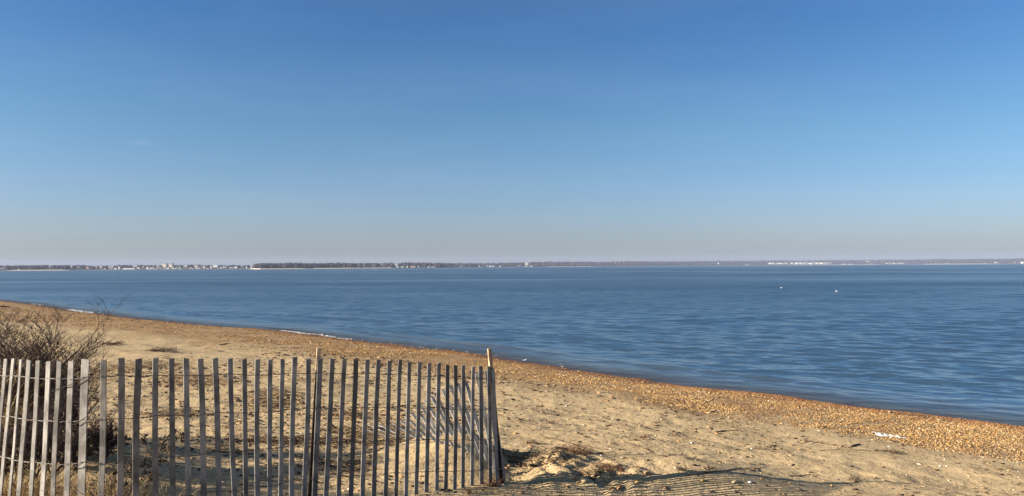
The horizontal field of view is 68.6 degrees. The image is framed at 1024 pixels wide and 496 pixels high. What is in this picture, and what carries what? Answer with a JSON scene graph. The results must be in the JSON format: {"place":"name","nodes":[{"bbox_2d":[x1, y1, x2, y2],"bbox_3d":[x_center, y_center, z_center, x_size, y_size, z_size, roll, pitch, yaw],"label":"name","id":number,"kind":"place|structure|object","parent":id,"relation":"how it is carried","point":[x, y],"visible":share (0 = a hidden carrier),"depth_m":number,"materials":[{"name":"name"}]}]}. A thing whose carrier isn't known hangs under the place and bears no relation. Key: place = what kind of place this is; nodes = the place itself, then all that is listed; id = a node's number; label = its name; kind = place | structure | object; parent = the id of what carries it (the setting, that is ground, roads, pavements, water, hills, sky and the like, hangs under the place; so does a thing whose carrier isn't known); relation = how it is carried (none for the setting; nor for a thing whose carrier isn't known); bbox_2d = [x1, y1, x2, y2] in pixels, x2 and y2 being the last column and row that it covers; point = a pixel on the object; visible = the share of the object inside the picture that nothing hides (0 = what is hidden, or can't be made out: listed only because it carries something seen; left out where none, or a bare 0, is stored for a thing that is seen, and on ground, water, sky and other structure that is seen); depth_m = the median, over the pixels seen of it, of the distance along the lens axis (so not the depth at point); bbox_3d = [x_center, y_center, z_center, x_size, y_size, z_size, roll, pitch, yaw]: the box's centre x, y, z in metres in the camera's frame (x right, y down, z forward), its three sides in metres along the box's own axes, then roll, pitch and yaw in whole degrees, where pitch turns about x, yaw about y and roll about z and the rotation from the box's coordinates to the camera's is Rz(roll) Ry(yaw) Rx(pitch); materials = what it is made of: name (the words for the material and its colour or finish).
{"place":"outdoors","nodes":[
{"label":"outdoors","id":0,"kind":"place"},
{"bbox_2d":[252,268,306,268],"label":"sand strip","id":1,"kind":"object","parent":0,"point":[280,268],"visible":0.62,"depth_m":1603.89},
{"bbox_2d":[313,267,388,268],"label":"sand strip","id":2,"kind":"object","parent":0,"point":[342,268],"visible":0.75,"depth_m":1710.24,"materials":[{"name":"beige sand"}]},
{"bbox_2d":[0,264,1023,422],"bbox_3d":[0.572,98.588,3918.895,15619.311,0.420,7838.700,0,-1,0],"label":"water","id":3,"kind":"structure","parent":0,"point":[945,338],"depth_m":49.06,"materials":[{"name":"blue liquid"}]},
{"bbox_2d":[34,304,487,354],"bbox_3d":[-22.595,4.464,47.358,60.263,0.093,1.829,-2,-2,44],"label":"foam","id":4,"kind":"object","parent":3,"relation":"on","point":[280,330],"visible":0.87,"depth_m":37.28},
{"bbox_2d":[0,300,1023,495],"bbox_3d":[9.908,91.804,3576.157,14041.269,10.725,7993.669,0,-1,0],"label":"beach","id":5,"kind":"structure","parent":0,"point":[660,475],"depth_m":10.49,"materials":[{"name":"beige sand"}]},
{"bbox_2d":[0,403,66,493],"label":"bare shrub","id":6,"kind":"object","parent":5,"relation":"on","point":[10,441],"visible":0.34,"depth_m":5.80,"materials":[{"name":"brown plant"}]},
{"bbox_2d":[2,400,65,456],"bbox_3d":[-4.162,1.544,6.415,0.648,0.544,0.607,0,-1,0],"label":"bare shrub","id":7,"kind":"object","parent":5,"relation":"on","point":[29,413],"visible":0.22,"depth_m":6.34,"materials":[{"name":"brown plant"}]},
{"bbox_2d":[3,451,64,495],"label":"grass tuft","id":8,"kind":"object","parent":5,"relation":"on","point":[8,478],"visible":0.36,"depth_m":5.59,"materials":[{"name":"plant"}]},
{"bbox_2d":[0,352,76,435],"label":"grass tuft","id":9,"kind":"object","parent":5,"relation":"on","point":[15,397],"visible":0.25,"depth_m":6.94,"materials":[{"name":"plant"}]},
{"bbox_2d":[0,305,92,427],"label":"bare shrub","id":10,"kind":"object","parent":5,"relation":"on","point":[10,332],"visible":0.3,"depth_m":7.68,"materials":[{"name":"brown plant"}]},
{"bbox_2d":[3,459,91,495],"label":"grass tuft","id":11,"kind":"object","parent":5,"relation":"on","point":[35,494],"visible":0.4,"depth_m":5.41,"materials":[{"name":"beige plant"}]},
{"bbox_2d":[0,338,95,443],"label":"grass tuft","id":12,"kind":"object","parent":5,"relation":"on","point":[21,392],"visible":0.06,"depth_m":7.37,"materials":[{"name":"brown plant"}]},
{"bbox_2d":[0,335,111,424],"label":"bare shrub","id":13,"kind":"object","parent":5,"relation":"on","point":[30,400],"visible":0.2,"depth_m":7.24,"materials":[{"name":"brown plant"}]},
{"bbox_2d":[0,323,114,422],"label":"bare shrub","id":14,"kind":"object","parent":5,"relation":"on","point":[26,357],"visible":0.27,"depth_m":7.33,"materials":[{"name":"brown plant"}]},
{"bbox_2d":[5,389,117,494],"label":"bare shrub","id":15,"kind":"object","parent":5,"relation":"on","point":[39,443],"visible":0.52,"depth_m":5.82,"materials":[{"name":"brown plant"}]},
{"bbox_2d":[4,461,131,495],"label":"grass tuft","id":16,"kind":"object","parent":5,"relation":"on","point":[58,494],"visible":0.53,"depth_m":5.28,"materials":[{"name":"plant"}]},
{"bbox_2d":[0,291,135,418],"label":"bare shrub","id":17,"kind":"object","parent":5,"relation":"on","point":[43,362],"visible":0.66,"depth_m":7.17,"materials":[{"name":"brown plant"}]},
{"bbox_2d":[39,346,110,446],"bbox_3d":[-3.933,1.343,6.721,0.562,0.939,0.652,0,-1,0],"label":"bare shrub","id":18,"kind":"object","parent":5,"relation":"on","point":[75,414],"visible":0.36,"depth_m":6.65,"materials":[{"name":"brown plant"}]},
{"bbox_2d":[47,417,126,470],"bbox_3d":[-3.581,1.646,6.274,0.656,0.452,0.503,0,-2,-28],"label":"bare shrub","id":19,"kind":"object","parent":5,"relation":"on","point":[94,446],"visible":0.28,"depth_m":6.24,"materials":[{"name":"brown plant"}]},
{"bbox_2d":[41,466,161,495],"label":"grass tuft","id":20,"kind":"object","parent":5,"relation":"on","point":[105,488],"visible":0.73,"depth_m":5.19,"materials":[{"name":"plant"}]},
{"bbox_2d":[60,467,159,495],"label":"grass tuft","id":21,"kind":"object","parent":5,"relation":"on","point":[123,491],"visible":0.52,"depth_m":5.27,"materials":[{"name":"plant"}]},
{"bbox_2d":[88,407,132,458],"bbox_3d":[-3.548,1.630,6.574,0.618,0.458,0.350,-1,-1,18],"label":"bare shrub","id":22,"kind":"object","parent":5,"relation":"on","point":[109,444],"visible":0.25,"depth_m":6.57,"materials":[{"name":"brown plant"}]},
{"bbox_2d":[96,454,131,494],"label":"dead plant","id":23,"kind":"object","parent":5,"relation":"on","point":[114,475],"visible":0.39,"depth_m":5.58,"materials":[{"name":"brown plant"}]},
{"bbox_2d":[103,340,124,344],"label":"weed clump","id":24,"kind":"object","parent":5,"relation":"on","point":[111,343],"visible":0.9,"depth_m":21.98,"materials":[{"name":"brown plant"}]},
{"bbox_2d":[115,433,158,495],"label":"dead plant","id":25,"kind":"object","parent":5,"relation":"on","point":[141,463],"visible":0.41,"depth_m":5.55,"materials":[{"name":"brown plant"}]},
{"bbox_2d":[140,429,183,495],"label":"dead plant","id":26,"kind":"object","parent":5,"relation":"on","point":[160,460],"visible":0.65,"depth_m":5.94,"materials":[{"name":"brown plant"}]},
{"bbox_2d":[140,346,183,352],"bbox_3d":[-9.605,2.762,20.524,0.983,0.131,0.700,-1,-1,20],"label":"weed clump","id":27,"kind":"object","parent":5,"relation":"on","point":[155,350],"visible":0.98,"depth_m":20.48,"materials":[{"name":"brown plant"}]},
{"bbox_2d":[126,476,199,495],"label":"grass tuft","id":28,"kind":"object","parent":5,"relation":"on","point":[166,488],"visible":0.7,"depth_m":5.38,"materials":[{"name":"beige plant"}]},
{"bbox_2d":[0,347,512,495],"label":"snow fence","id":29,"kind":"object","parent":5,"relation":"on","point":[312,483],"visible":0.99,"depth_m":5.67,"materials":[{"name":"grey wood"}]},
{"bbox_2d":[367,371,494,471],"bbox_3d":[-1.077,1.879,8.848,0.719,1.095,3.498,0,-2,-26],"label":"collapsed fence","id":30,"kind":"object","parent":5,"relation":"on","point":[468,429],"visible":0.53,"depth_m":8.10,"materials":[{"name":"grey wood"}]},
{"bbox_2d":[464,484,479,493],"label":"grass tuft","id":31,"kind":"object","parent":5,"relation":"on","point":[471,489],"visible":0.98,"depth_m":6.70,"materials":[{"name":"brown plant"}]},
{"bbox_2d":[480,474,502,486],"bbox_3d":[-0.181,2.177,7.009,0.263,0.129,0.224,0,-1,0],"label":"grass tuft","id":32,"kind":"object","parent":5,"relation":"on","point":[495,484],"visible":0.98,"depth_m":6.99,"materials":[{"name":"brown plant"}]},
{"bbox_2d":[0,344,1022,495],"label":"stem litter","id":33,"kind":"object","parent":5,"relation":"on","point":[516,454],"visible":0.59,"depth_m":9.85,"materials":[{"name":"brown plant"}]},
{"bbox_2d":[0,301,1023,461],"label":"pebbles","id":34,"kind":"object","parent":5,"relation":"on","point":[874,415],"visible":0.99,"depth_m":15.81,"materials":[{"name":"gravel"}]},
{"bbox_2d":[29,328,1022,495],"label":"shell grit","id":35,"kind":"object","parent":5,"relation":"on","point":[587,442],"visible":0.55,"depth_m":9.56,"materials":[{"name":"stone"}]},
{"bbox_2d":[64,351,1023,495],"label":"dead leaves","id":36,"kind":"object","parent":5,"relation":"on","point":[392,406],"visible":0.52,"depth_m":10.93,"materials":[{"name":"brown plant"}]},
{"bbox_2d":[542,436,607,449],"bbox_3d":[0.740,2.510,9.667,0.207,0.067,1.116,1,-2,-42],"label":"driftwood stick","id":37,"kind":"object","parent":5,"relation":"on","point":[570,441],"visible":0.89,"depth_m":9.72,"materials":[{"name":"brown wood"}]},
{"bbox_2d":[555,443,596,454],"bbox_3d":[0.670,2.192,8.194,0.480,0.082,0.404,0,-1,0],"label":"weed clump","id":38,"kind":"object","parent":5,"relation":"on","point":[577,449],"visible":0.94,"depth_m":8.19,"materials":[{"name":"brown plant"}]},
{"bbox_2d":[587,462,627,470],"bbox_3d":[0.971,2.229,7.666,0.489,0.061,0.351,0,-1,0],"label":"weed clump","id":39,"kind":"object","parent":5,"relation":"on","point":[619,466],"visible":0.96,"depth_m":7.67,"materials":[{"name":"brown plant"}]},
{"bbox_2d":[674,465,687,470],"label":"weed clump","id":40,"kind":"object","parent":5,"relation":"on","point":[681,469],"visible":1,"depth_m":7.68,"materials":[{"name":"beige plant"}]},
{"bbox_2d":[703,463,717,469],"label":"weed clump","id":41,"kind":"object","parent":5,"relation":"on","point":[709,467],"visible":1,"depth_m":7.76,"materials":[{"name":"brown plant"}]},
{"bbox_2d":[697,465,768,474],"bbox_3d":[2.480,2.426,8.196,0.204,0.292,1.698,-2,-2,43],"label":"driftwood stick","id":42,"kind":"object","parent":5,"relation":"on","point":[726,470],"visible":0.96,"depth_m":7.76,"materials":[{"name":"brown wood"}]},
{"bbox_2d":[790,474,831,481],"bbox_3d":[3.268,2.552,8.322,0.375,0.058,0.485,0,-1,0],"label":"driftwood stick","id":43,"kind":"object","parent":5,"relation":"on","point":[808,474],"visible":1,"depth_m":8.39,"materials":[{"name":"brown wood"}]},
{"bbox_2d":[800,439,845,446],"bbox_3d":[4.421,2.756,10.629,0.222,0.048,0.633,1,-2,-41],"label":"seaweed strand","id":44,"kind":"object","parent":5,"relation":"on","point":[821,442],"visible":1,"depth_m":10.62,"materials":[{"name":"brown plant"}]},
{"bbox_2d":[847,475,860,480],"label":"weed clump","id":45,"kind":"object","parent":5,"relation":"on","point":[854,478],"visible":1,"depth_m":8.21,"materials":[{"name":"brown plant"}]},
{"bbox_2d":[872,432,904,437],"bbox_3d":[5.885,2.922,11.704,0.503,0.076,0.178,-1,-2,30],"label":"plastic bag","id":46,"kind":"object","parent":5,"relation":"on","point":[881,434],"visible":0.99,"depth_m":11.71,"materials":[{"name":"white plastic"}]},
{"bbox_2d":[876,448,905,453],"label":"weed clump","id":47,"kind":"object","parent":5,"relation":"on","point":[894,451],"visible":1,"depth_m":10.07,"materials":[{"name":"brown plant"}]},
{"bbox_2d":[0,262,1023,270],"bbox_3d":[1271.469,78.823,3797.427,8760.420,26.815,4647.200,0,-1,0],"label":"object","id":48,"kind":"structure","parent":0,"point":[4,269],"depth_m":3222.50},
{"bbox_2d":[0,258,1023,269],"bbox_3d":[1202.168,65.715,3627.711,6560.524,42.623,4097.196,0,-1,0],"label":"woods","id":49,"kind":"object","parent":48,"relation":"on","point":[377,265],"visible":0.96,"depth_m":3374.38,"materials":[{"name":"grey plant"}]},
{"bbox_2d":[0,0,1023,265],"label":"sky","id":50,"kind":"structure","parent":0,"point":[139,132],"materials":[{"name":"blue"}]},
{"bbox_2d":[549,266,586,266],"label":"sand strip","id":51,"kind":"object","parent":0,"point":[567,266],"visible":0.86,"depth_m":3392.68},
{"bbox_2d":[836,264,878,264],"bbox_3d":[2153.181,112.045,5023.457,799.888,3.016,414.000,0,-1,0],"label":"sand strip","id":52,"kind":"object","parent":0,"point":[857,264],"visible":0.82,"depth_m":5120.22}
]}

